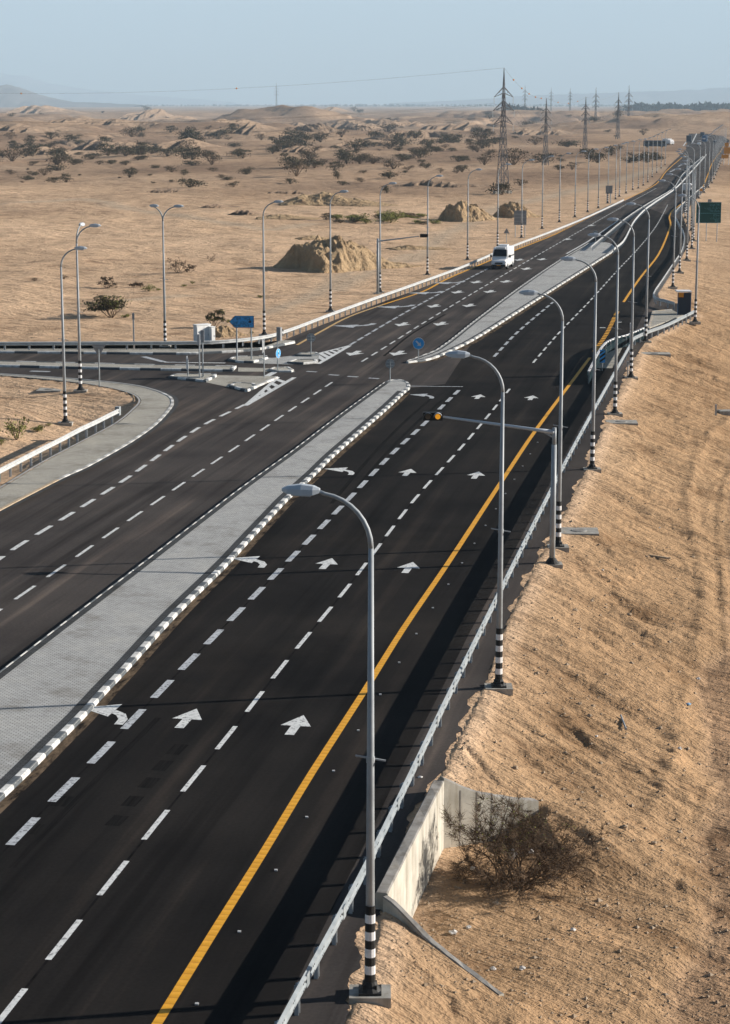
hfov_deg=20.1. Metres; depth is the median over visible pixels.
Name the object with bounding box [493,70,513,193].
pylon
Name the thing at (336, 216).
green shrub
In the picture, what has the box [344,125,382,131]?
dirt hill
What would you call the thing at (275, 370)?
island kerb
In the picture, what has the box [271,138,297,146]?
desert bush
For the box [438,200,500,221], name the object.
dirt hill
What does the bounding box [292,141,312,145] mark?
desert bush
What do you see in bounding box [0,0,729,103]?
sky
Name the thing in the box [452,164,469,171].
desert bush
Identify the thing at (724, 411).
concrete block
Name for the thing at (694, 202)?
street lamp
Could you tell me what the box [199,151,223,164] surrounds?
desert bush
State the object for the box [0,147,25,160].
desert bush
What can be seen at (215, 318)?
shrub
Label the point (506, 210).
dirt hill
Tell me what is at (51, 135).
desert bush
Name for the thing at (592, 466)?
street lamp
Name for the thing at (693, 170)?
street lamp
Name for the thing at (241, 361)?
island kerb
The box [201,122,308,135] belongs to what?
dirt hill
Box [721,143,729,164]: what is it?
road sign
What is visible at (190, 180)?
desert bush
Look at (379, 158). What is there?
desert bush
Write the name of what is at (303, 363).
island kerb
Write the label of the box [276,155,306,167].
desert bush
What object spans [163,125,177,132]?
desert bush
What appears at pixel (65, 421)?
street lamp
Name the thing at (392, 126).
desert bush
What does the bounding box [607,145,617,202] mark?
street lamp
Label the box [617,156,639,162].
desert bush
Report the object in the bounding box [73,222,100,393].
street lamp
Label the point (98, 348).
road sign
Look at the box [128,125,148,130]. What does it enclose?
desert bush
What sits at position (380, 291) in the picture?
street lamp
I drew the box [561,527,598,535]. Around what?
access slab
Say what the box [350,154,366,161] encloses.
desert bush
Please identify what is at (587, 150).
desert bush
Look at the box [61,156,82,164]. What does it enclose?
desert bush
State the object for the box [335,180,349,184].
desert bush
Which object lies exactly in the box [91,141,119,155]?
desert bush
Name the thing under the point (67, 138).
desert bush
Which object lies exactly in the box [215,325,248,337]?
dirt hill
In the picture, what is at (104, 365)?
traffic island
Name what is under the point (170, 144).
dirt hill
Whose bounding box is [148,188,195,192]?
dirt hill
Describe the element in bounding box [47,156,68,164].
desert bush
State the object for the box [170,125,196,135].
desert bush
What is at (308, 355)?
island kerb
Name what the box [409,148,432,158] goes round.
desert bush
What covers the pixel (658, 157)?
desert bush
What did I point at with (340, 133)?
desert bush
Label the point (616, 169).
street lamp
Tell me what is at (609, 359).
bay paving
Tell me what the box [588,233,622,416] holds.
street lamp
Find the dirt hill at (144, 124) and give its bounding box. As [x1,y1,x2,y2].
[49,117,165,127]
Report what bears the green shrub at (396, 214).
on the ground
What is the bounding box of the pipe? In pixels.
[620,714,626,729]
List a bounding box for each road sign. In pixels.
[91,344,105,386]
[276,327,283,369]
[307,333,314,353]
[385,359,394,381]
[413,338,423,357]
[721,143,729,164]
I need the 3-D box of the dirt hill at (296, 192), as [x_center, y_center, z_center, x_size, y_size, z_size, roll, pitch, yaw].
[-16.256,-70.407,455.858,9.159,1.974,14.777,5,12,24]
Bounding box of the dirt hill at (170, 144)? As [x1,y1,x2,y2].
[155,137,237,148]
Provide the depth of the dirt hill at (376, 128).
1626.06 m
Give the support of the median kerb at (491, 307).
on the road
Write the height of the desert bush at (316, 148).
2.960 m
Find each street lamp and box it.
[58,246,86,425]
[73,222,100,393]
[149,204,183,346]
[259,200,282,335]
[282,483,390,1007]
[326,190,347,312]
[379,182,396,292]
[423,175,442,274]
[445,350,512,695]
[464,168,481,259]
[496,163,510,245]
[518,159,533,237]
[519,290,568,552]
[539,155,553,228]
[558,153,570,221]
[560,256,600,472]
[574,151,585,216]
[586,148,597,211]
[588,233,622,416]
[597,147,608,207]
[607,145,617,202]
[607,218,637,379]
[615,143,624,199]
[617,142,628,196]
[625,141,633,192]
[626,202,651,342]
[632,139,641,189]
[636,138,645,188]
[641,137,650,185]
[647,136,655,181]
[656,132,663,172]
[658,179,677,288]
[666,173,683,273]
[675,168,690,261]
[676,151,687,218]
[678,148,687,212]
[678,153,689,223]
[678,194,700,324]
[680,156,692,230]
[681,163,695,248]
[683,160,696,240]
[686,145,694,204]
[692,143,700,198]
[697,140,705,192]
[702,138,710,187]
[706,136,712,182]
[709,135,715,178]
[710,133,716,175]
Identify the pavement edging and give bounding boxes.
[0,373,178,513]
[0,375,139,487]
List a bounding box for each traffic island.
[0,361,231,368]
[174,374,212,378]
[232,356,262,360]
[233,383,252,387]
[273,367,289,369]
[292,359,313,361]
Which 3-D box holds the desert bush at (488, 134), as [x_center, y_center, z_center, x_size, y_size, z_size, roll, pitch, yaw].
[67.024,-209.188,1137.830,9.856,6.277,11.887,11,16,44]
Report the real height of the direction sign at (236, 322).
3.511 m
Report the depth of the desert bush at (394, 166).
630.54 m
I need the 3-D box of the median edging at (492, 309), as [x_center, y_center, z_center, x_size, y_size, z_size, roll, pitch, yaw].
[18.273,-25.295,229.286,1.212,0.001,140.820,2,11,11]
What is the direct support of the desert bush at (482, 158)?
on the ground
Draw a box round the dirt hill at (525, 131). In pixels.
[511,128,584,134]
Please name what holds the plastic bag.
on the ground
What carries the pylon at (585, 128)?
on the ground
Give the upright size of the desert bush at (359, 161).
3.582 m
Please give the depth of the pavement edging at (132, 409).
126.03 m
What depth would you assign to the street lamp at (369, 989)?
46.05 m
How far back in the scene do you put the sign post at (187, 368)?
152.17 m
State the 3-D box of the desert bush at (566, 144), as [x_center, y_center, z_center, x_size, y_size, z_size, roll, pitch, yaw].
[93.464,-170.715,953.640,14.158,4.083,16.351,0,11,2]
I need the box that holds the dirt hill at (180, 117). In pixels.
[167,115,197,119]
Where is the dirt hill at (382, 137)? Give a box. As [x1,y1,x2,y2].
[363,135,419,142]
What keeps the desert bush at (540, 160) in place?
on the ground
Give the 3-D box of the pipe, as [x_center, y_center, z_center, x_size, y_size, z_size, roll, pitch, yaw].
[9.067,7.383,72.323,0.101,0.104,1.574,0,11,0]
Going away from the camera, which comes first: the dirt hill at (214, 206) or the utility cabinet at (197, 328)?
the utility cabinet at (197, 328)
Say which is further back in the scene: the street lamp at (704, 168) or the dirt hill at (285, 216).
the street lamp at (704, 168)
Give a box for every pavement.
[0,340,294,351]
[0,374,170,507]
[650,310,682,327]
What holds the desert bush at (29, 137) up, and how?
on the ground
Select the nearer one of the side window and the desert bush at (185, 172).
the desert bush at (185, 172)
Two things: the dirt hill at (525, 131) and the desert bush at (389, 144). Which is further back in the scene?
the dirt hill at (525, 131)
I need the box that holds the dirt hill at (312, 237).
[295,235,328,239]
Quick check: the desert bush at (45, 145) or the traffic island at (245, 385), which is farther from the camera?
the desert bush at (45, 145)
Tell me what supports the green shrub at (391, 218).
on the ground
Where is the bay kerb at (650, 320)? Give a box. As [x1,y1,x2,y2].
[647,309,671,329]
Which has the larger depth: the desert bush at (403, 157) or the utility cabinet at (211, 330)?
the desert bush at (403, 157)
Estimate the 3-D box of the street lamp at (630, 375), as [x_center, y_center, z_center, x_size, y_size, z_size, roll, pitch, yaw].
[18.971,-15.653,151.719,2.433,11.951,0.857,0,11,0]
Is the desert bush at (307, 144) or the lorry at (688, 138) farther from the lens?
the lorry at (688, 138)
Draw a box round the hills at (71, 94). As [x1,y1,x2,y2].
[0,73,238,104]
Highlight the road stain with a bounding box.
[0,254,612,988]
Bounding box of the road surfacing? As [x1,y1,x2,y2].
[0,209,684,1023]
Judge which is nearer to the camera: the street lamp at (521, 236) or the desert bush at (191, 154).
the street lamp at (521, 236)
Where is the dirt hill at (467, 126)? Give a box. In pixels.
[419,122,529,130]
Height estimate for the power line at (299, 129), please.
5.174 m
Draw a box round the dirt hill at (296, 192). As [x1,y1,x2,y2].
[268,190,318,193]
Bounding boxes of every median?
[0,380,409,794]
[408,242,612,361]
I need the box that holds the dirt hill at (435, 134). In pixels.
[429,131,471,137]
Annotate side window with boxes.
[645,142,664,143]
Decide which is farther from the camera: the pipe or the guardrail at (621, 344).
the guardrail at (621, 344)
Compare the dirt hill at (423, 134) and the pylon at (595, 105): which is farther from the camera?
the pylon at (595, 105)
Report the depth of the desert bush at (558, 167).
623.13 m
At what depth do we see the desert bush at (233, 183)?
506.18 m
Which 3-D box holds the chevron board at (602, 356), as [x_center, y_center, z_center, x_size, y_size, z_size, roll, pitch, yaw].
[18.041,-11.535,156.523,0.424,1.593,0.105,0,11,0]
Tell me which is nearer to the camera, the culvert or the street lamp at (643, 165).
the culvert
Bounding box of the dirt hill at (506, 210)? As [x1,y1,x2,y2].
[493,201,546,217]
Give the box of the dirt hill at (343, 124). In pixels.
[283,119,418,129]
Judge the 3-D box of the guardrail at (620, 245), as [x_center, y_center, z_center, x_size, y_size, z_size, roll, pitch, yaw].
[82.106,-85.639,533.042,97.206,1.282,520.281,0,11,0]
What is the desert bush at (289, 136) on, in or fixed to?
on the ground
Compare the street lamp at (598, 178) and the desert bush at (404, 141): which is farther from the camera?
the desert bush at (404, 141)
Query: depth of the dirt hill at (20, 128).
1105.28 m
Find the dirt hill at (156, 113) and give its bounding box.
[116,109,174,119]
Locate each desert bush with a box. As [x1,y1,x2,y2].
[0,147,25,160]
[3,132,16,138]
[6,140,18,147]
[16,175,34,179]
[18,140,39,156]
[21,134,37,143]
[30,143,50,147]
[36,167,51,174]
[44,131,61,138]
[45,152,71,164]
[46,163,66,170]
[46,176,58,182]
[47,140,59,147]
[47,146,70,157]
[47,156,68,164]
[58,173,70,181]
[61,134,77,140]
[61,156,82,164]
[74,138,85,143]
[81,152,101,158]
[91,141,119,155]
[98,135,112,141]
[103,146,123,154]
[112,144,139,155]
[118,127,150,136]
[118,160,129,164]
[123,166,137,177]
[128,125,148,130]
[132,140,151,154]
[133,154,149,159]
[147,146,163,153]
[147,164,160,167]
[157,146,180,155]
[161,165,180,171]
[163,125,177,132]
[169,145,194,151]
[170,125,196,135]
[173,146,204,158]
[174,127,204,141]
[175,177,207,186]
[176,139,197,146]
[179,168,188,174]
[181,145,206,159]
[182,159,203,164]
[197,129,231,138]
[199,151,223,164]
[221,175,234,179]
[224,122,240,133]
[225,141,242,146]
[226,181,239,186]
[230,148,250,157]
[238,166,254,173]
[252,133,266,139]
[265,144,281,153]
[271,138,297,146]
[276,133,299,144]
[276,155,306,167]
[279,159,309,175]
[280,141,298,147]
[281,129,316,139]
[285,178,298,183]
[292,134,317,144]
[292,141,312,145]
[296,148,314,158]
[299,150,318,159]
[303,158,328,167]
[307,146,324,151]
[311,132,329,141]
[320,212,333,219]
[325,160,347,170]
[331,170,341,178]
[332,218,351,222]
[333,148,354,157]
[334,151,355,163]
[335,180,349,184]
[336,129,349,136]
[342,137,374,149]
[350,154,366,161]
[353,155,366,163]
[360,156,384,163]
[365,154,384,163]
[366,131,383,136]
[367,141,380,146]
[370,122,401,131]
[376,139,401,148]
[379,170,404,177]
[381,185,392,192]
[382,158,407,168]
[385,132,407,139]
[386,136,418,145]
[389,153,415,160]
[400,165,414,169]
[406,130,425,137]
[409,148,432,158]
[413,144,436,151]
[418,138,436,145]
[419,162,433,167]
[431,146,446,151]
[434,138,449,143]
[437,132,464,142]
[438,136,462,142]
[450,155,469,161]
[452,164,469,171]
[464,138,476,143]
[466,145,484,151]
[469,128,491,143]
[472,153,496,164]
[473,141,492,148]
[479,129,495,138]
[483,112,495,118]
[483,149,495,154]
[484,136,505,143]
[485,180,513,194]
[493,148,536,164]
[519,120,535,124]
[527,136,543,144]
[527,151,557,162]
[552,139,580,146]
[553,165,564,169]
[566,162,577,169]
[578,148,597,155]
[584,152,607,162]
[589,115,603,120]
[602,145,618,155]
[612,109,623,117]
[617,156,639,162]
[624,151,654,161]
[632,150,658,162]
[639,128,648,134]
[650,153,665,160]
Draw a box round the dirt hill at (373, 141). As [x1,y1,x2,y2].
[334,139,418,145]
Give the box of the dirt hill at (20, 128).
[0,123,87,133]
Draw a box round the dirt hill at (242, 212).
[228,209,266,214]
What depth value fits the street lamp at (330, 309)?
201.22 m
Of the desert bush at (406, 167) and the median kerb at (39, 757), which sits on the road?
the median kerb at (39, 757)
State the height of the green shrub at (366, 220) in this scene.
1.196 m
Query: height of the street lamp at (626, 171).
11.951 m
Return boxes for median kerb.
[0,379,409,801]
[0,382,384,671]
[406,242,614,362]
[407,243,587,360]
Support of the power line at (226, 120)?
hanging from the pylon at (503, 103)
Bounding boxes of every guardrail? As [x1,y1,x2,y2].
[0,199,623,349]
[0,406,120,481]
[275,310,693,1023]
[587,327,647,383]
[591,156,702,250]
[613,156,704,253]
[653,186,702,309]
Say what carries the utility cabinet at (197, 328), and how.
on the pavement at (180, 348)
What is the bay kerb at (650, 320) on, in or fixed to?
on the road
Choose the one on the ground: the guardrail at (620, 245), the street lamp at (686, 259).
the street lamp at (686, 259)
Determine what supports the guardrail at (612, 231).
on the road
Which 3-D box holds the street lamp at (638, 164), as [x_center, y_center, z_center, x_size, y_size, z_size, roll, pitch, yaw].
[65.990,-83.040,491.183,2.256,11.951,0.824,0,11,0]
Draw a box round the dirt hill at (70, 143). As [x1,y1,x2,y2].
[53,139,90,146]
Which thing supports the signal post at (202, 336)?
on the traffic island at (195, 376)
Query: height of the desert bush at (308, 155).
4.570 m
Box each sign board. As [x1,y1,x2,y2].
[514,210,526,236]
[606,186,612,202]
[696,199,720,241]
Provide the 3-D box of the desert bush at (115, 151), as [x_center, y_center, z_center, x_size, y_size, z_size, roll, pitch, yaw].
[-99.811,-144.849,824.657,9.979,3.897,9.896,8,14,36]
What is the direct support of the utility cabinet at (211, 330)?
on the pavement at (180, 348)
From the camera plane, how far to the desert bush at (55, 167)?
667.40 m
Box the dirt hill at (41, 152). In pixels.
[23,146,103,154]
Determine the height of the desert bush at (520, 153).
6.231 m
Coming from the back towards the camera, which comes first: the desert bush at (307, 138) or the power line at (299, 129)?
the desert bush at (307, 138)
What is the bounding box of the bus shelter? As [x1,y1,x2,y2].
[675,290,691,314]
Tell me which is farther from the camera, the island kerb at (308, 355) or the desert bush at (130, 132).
the desert bush at (130, 132)
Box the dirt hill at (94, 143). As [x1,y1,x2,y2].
[71,139,154,151]
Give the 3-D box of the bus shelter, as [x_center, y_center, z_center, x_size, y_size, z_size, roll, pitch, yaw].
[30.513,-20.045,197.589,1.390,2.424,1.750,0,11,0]
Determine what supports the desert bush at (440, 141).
on the ground
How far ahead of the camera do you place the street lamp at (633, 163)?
481.62 m
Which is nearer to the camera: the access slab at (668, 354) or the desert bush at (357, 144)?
the access slab at (668, 354)
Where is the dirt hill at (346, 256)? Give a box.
[272,235,421,272]
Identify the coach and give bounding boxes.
[643,140,666,146]
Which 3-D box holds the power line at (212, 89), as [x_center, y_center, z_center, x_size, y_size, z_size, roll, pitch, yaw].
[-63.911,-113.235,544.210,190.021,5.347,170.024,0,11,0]
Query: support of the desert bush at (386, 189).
on the ground
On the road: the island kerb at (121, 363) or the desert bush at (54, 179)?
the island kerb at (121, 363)
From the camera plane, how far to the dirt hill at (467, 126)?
1487.98 m
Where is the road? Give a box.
[0,134,728,1023]
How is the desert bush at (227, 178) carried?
on the ground
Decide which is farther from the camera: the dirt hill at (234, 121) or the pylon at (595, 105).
the pylon at (595, 105)
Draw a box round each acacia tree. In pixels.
[81,295,130,317]
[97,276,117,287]
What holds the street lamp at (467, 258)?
on the ground
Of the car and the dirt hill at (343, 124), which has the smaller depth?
the car
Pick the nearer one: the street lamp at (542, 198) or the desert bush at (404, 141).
the street lamp at (542, 198)
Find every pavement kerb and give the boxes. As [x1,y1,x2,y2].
[0,341,294,354]
[0,373,173,510]
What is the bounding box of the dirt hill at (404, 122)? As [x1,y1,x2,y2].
[391,120,426,125]
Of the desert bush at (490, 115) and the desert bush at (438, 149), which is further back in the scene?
the desert bush at (490, 115)
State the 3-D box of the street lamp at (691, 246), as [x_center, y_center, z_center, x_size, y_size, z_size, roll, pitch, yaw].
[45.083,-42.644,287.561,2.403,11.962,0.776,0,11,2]
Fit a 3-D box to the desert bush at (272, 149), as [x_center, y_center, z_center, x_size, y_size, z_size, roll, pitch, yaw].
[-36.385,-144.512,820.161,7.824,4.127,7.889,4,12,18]
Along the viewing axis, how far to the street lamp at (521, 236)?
310.83 m
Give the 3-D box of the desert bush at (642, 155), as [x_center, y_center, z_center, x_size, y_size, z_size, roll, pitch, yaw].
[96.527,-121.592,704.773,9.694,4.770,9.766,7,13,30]
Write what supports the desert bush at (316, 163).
on the ground
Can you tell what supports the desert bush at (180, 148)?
on the ground
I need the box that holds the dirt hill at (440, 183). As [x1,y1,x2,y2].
[394,180,489,187]
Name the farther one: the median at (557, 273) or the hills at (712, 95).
the hills at (712, 95)
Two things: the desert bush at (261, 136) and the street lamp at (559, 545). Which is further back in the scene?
the desert bush at (261, 136)
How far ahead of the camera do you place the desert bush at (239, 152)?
753.14 m
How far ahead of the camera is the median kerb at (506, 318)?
193.65 m
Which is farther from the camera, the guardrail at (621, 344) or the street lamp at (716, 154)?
the street lamp at (716, 154)
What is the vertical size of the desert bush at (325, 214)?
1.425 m
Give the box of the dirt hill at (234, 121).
[212,119,264,123]
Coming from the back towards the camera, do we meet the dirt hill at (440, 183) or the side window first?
the side window
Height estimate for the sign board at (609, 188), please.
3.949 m
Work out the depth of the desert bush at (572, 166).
623.09 m
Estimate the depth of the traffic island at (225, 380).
151.72 m
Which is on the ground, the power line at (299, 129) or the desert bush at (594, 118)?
the desert bush at (594, 118)
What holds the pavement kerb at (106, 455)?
on the road
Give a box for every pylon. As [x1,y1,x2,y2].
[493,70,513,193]
[540,98,551,165]
[581,101,589,148]
[592,94,599,116]
[614,94,621,138]
[624,93,632,113]
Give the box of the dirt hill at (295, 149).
[281,146,347,151]
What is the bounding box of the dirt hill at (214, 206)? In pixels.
[203,204,240,207]
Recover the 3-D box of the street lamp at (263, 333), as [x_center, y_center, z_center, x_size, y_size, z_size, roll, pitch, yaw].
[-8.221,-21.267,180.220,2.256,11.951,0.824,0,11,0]
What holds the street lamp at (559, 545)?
on the ground
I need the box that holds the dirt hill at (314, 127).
[294,123,358,132]
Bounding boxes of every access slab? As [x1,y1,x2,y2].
[36,388,60,392]
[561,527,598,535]
[605,420,637,424]
[642,352,670,357]
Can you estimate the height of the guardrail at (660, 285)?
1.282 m
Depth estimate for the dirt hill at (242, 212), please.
376.51 m
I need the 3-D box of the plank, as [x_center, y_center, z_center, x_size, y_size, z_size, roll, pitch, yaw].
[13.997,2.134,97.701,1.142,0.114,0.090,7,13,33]
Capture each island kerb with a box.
[0,360,235,365]
[0,364,236,371]
[169,373,216,381]
[227,355,267,362]
[229,382,256,391]
[245,376,277,391]
[268,367,293,371]
[287,359,317,364]
[295,352,319,356]
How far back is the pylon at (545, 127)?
671.50 m
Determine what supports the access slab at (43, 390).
on the ground
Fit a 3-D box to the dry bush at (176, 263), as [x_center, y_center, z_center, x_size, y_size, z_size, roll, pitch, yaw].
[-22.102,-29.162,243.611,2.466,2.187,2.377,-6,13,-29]
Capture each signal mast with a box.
[374,234,427,293]
[423,412,562,568]
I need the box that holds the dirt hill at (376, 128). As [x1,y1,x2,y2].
[341,125,389,130]
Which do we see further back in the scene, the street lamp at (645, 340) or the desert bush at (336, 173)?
the desert bush at (336, 173)
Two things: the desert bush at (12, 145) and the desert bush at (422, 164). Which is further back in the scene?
the desert bush at (12, 145)
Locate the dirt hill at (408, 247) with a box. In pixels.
[385,245,447,249]
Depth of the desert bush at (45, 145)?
905.98 m
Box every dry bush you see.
[129,282,142,286]
[167,257,186,272]
[183,264,195,271]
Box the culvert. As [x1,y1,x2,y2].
[375,776,538,995]
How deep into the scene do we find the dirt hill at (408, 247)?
286.75 m
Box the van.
[490,244,513,268]
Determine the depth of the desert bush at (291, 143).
852.93 m
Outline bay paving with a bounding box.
[597,339,624,367]
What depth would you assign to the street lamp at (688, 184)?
345.56 m
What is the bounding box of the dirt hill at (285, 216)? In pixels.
[256,214,318,219]
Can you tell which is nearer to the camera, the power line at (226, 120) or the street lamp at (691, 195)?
the street lamp at (691, 195)
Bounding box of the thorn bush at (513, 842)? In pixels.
[439,786,620,903]
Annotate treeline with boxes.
[145,104,310,105]
[311,103,633,106]
[496,103,543,110]
[619,101,729,111]
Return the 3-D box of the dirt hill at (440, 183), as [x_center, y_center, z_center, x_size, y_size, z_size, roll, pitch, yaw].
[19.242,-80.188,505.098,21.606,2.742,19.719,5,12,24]
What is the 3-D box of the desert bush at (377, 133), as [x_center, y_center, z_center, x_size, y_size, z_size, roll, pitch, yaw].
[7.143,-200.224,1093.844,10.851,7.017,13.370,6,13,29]
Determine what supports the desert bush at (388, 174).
on the ground
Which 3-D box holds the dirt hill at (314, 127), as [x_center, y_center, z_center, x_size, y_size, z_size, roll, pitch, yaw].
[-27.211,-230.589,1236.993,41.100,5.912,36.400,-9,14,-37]
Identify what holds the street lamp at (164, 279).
on the ground
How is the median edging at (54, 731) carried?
on the median at (47, 687)
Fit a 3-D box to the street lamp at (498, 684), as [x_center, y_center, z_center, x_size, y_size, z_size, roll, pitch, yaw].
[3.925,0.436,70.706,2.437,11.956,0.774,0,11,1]
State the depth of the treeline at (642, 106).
4322.91 m
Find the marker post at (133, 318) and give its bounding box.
[132,313,134,348]
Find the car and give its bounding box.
[683,183,691,191]
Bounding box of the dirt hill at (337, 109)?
[324,107,354,112]
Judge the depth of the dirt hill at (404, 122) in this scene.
2047.23 m
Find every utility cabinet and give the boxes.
[193,323,210,340]
[208,326,214,340]
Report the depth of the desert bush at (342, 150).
760.93 m
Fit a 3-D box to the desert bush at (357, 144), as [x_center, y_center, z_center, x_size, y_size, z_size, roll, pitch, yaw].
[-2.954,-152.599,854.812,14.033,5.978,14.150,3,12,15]
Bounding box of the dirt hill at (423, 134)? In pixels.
[388,130,431,137]
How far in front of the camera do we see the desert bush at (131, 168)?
567.01 m
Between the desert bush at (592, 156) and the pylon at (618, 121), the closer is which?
the desert bush at (592, 156)
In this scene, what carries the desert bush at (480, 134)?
on the ground
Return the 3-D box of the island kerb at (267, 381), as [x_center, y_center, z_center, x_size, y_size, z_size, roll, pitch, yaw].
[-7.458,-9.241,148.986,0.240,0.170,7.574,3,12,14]
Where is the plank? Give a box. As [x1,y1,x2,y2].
[649,554,670,559]
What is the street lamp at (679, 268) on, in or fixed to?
on the ground
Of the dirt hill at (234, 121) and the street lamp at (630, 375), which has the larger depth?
the dirt hill at (234, 121)
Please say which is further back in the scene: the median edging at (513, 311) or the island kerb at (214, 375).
the median edging at (513, 311)
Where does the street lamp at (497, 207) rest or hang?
on the ground
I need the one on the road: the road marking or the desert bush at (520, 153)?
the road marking
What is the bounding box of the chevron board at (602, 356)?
[600,350,604,370]
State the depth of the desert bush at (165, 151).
794.14 m
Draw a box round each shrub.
[0,413,33,439]
[31,424,44,431]
[141,284,156,290]
[205,309,225,327]
[332,214,344,218]
[347,213,369,218]
[358,218,375,223]
[381,214,399,222]
[386,209,406,216]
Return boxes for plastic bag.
[449,929,457,934]
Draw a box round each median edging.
[0,382,388,678]
[0,391,400,788]
[410,243,590,360]
[411,253,607,360]
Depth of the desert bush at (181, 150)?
745.82 m
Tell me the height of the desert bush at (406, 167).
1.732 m
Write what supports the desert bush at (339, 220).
on the ground
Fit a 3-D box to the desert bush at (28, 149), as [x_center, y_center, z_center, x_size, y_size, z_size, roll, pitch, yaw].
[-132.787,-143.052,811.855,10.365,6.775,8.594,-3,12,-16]
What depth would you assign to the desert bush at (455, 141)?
1032.69 m
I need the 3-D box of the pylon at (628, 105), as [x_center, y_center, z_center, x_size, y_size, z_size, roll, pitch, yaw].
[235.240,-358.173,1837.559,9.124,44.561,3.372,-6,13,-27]
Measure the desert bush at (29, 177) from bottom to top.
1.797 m
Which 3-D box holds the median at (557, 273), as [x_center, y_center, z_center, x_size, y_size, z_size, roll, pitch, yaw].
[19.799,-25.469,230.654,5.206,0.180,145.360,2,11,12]
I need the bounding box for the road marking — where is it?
[0,134,721,1023]
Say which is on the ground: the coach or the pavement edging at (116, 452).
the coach
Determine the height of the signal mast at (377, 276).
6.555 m
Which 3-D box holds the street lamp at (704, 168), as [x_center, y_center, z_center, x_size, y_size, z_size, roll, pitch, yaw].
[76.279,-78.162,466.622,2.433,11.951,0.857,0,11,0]
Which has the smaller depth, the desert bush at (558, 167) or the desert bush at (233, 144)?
the desert bush at (558, 167)
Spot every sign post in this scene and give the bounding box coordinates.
[186,356,188,375]
[262,339,264,376]
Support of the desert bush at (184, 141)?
on the ground
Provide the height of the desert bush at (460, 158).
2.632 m
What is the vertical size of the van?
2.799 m
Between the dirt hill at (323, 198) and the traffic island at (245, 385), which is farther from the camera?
the dirt hill at (323, 198)
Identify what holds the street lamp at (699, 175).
on the ground
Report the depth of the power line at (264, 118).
511.29 m
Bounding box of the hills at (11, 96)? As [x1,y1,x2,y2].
[0,85,144,106]
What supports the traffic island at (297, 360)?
on the road
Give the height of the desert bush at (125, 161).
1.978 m
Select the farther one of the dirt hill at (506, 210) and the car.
the car
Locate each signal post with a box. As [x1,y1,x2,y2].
[197,334,199,377]
[201,330,203,376]
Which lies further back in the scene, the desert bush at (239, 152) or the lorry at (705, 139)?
the lorry at (705, 139)
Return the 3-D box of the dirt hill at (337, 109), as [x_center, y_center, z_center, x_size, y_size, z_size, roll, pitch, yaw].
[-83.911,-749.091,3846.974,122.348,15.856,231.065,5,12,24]
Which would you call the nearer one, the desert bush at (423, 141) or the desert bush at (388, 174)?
the desert bush at (388, 174)
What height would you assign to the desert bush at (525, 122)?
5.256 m
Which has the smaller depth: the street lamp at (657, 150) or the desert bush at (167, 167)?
the street lamp at (657, 150)
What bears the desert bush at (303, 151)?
on the ground
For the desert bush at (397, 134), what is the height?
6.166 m
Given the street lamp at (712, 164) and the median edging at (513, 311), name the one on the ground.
the street lamp at (712, 164)
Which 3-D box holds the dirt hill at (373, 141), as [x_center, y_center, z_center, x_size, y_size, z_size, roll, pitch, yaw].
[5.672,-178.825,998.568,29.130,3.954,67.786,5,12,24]
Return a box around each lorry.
[663,138,673,144]
[686,135,691,142]
[702,135,706,142]
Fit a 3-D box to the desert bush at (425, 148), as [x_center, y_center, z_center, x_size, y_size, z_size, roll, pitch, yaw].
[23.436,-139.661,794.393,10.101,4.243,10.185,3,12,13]
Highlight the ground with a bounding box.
[0,104,729,1023]
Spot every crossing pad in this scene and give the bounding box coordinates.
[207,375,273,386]
[238,367,268,371]
[256,355,318,363]
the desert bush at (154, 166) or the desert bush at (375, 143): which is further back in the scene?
the desert bush at (375, 143)
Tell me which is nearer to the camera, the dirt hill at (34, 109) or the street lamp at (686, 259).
the street lamp at (686, 259)
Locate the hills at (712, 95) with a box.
[389,87,729,104]
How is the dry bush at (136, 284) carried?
on the ground
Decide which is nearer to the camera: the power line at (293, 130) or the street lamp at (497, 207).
the street lamp at (497, 207)
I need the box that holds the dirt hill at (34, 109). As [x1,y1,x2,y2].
[4,105,86,112]
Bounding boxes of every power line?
[11,103,511,122]
[12,117,510,133]
[20,68,498,93]
[25,117,490,133]
[47,103,492,122]
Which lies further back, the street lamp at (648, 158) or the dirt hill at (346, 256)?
the street lamp at (648, 158)
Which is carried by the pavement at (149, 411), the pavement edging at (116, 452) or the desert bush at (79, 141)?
the pavement edging at (116, 452)
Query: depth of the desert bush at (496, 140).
1008.13 m
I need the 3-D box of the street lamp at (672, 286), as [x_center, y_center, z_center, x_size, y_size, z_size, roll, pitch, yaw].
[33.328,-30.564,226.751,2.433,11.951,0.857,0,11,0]
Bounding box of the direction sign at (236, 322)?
[229,316,253,359]
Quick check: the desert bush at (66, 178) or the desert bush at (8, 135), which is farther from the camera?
the desert bush at (8, 135)
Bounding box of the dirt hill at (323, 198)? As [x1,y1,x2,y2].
[279,191,398,206]
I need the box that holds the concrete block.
[717,409,729,415]
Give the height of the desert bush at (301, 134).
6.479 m
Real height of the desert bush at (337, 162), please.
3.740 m
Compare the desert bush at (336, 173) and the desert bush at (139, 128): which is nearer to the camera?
the desert bush at (336, 173)
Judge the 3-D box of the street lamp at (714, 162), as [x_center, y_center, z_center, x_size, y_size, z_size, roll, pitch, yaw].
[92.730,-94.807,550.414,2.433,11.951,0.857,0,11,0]

